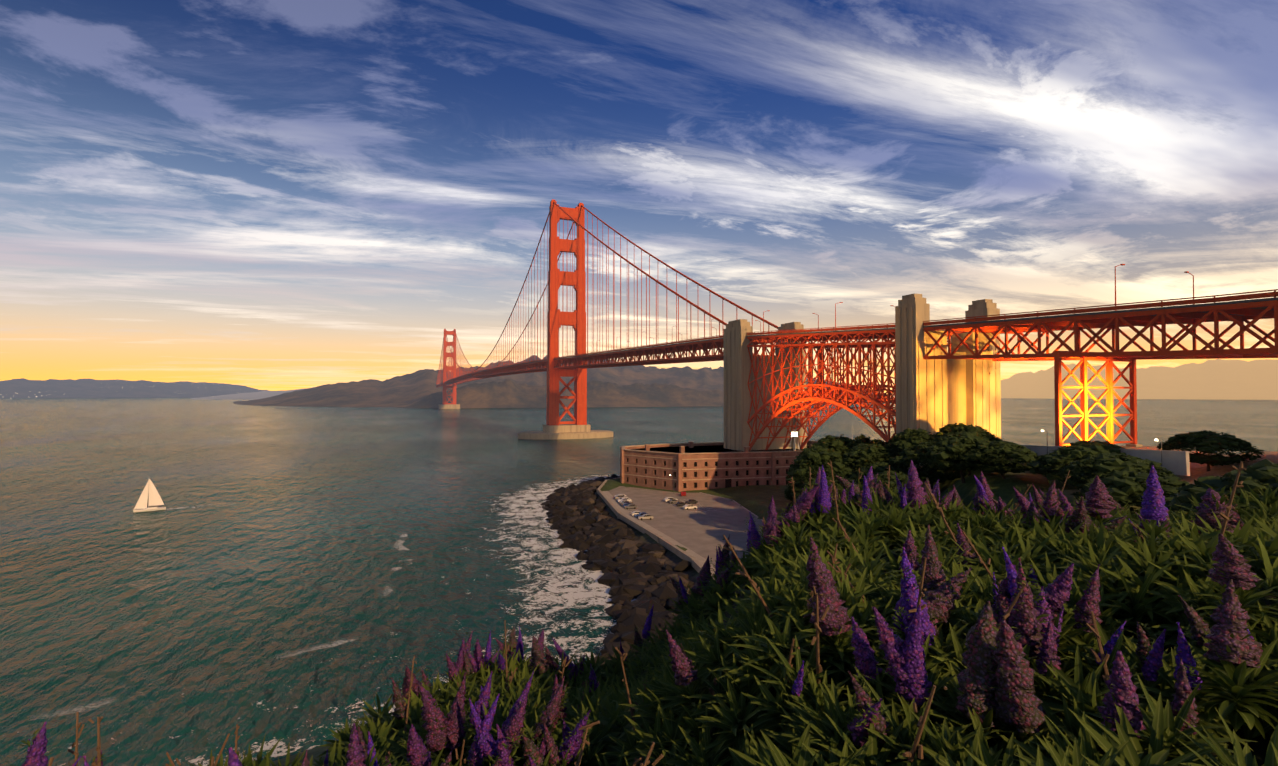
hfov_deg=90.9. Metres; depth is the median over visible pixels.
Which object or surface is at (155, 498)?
sailboat sails
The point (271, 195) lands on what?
sky
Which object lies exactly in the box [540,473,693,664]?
rip rap rocks
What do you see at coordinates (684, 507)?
parked cars
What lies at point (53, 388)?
hills
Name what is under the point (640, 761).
dry flower stalks
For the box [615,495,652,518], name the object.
parked cars
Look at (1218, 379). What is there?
hills
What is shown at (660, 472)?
fort point walls
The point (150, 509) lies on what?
sailboat hull
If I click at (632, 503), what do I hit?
parked cars
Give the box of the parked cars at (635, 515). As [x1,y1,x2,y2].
[622,502,647,516]
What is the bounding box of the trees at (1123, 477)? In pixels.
[959,430,1277,520]
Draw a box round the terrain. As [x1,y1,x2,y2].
[264,446,1277,765]
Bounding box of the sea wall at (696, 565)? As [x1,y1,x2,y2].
[597,477,713,581]
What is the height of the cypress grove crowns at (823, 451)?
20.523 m
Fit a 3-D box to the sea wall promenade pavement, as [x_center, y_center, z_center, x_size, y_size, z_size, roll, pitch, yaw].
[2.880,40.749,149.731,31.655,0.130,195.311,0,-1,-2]
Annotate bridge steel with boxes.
[436,199,1277,450]
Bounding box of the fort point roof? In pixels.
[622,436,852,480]
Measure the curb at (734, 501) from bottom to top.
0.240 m
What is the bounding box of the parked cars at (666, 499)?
[614,494,677,501]
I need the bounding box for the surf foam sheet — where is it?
[3,475,635,765]
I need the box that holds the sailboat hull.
[133,507,165,511]
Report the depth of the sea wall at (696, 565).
167.51 m
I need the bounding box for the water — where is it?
[0,395,1277,765]
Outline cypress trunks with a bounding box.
[977,450,1243,509]
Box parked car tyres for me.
[626,493,695,519]
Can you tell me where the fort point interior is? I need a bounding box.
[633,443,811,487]
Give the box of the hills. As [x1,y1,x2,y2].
[1001,359,1277,399]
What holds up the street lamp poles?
on the terrain
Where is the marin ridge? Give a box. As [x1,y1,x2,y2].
[191,387,313,399]
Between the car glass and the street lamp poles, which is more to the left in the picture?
the car glass
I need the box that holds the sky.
[0,0,1277,392]
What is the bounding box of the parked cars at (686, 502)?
[676,499,697,505]
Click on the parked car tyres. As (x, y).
(667, 501)
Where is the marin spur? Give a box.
[404,379,723,407]
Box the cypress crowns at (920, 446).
[794,428,1009,509]
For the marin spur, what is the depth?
2050.63 m
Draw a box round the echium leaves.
[7,466,1277,765]
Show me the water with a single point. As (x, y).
(250, 573)
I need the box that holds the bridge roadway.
[438,297,1277,385]
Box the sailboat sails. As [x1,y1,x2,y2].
[134,479,163,508]
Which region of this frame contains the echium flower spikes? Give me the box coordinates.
[21,460,1262,765]
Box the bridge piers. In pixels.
[439,294,1141,467]
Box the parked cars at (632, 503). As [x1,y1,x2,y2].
[620,499,680,508]
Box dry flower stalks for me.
[48,461,1245,765]
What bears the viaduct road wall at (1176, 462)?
on the terrain
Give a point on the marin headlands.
(403, 390)
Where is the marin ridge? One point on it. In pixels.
(255, 395)
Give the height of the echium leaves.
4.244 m
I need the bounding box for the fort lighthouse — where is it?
[789,429,798,450]
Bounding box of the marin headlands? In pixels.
[233,355,872,406]
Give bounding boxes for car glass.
[617,495,695,516]
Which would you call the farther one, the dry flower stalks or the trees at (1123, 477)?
the trees at (1123, 477)
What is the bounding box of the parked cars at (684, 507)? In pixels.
[631,504,696,515]
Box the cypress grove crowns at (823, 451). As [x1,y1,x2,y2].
[785,434,884,505]
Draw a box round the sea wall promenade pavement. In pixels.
[602,491,715,573]
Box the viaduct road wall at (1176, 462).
[919,445,1189,475]
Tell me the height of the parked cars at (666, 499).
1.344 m
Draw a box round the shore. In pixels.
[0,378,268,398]
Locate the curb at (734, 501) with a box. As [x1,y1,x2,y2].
[699,492,762,520]
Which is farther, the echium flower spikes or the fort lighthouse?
the fort lighthouse
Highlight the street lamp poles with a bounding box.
[1044,430,1161,466]
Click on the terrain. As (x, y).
(754, 500)
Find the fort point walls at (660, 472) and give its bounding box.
[620,441,816,491]

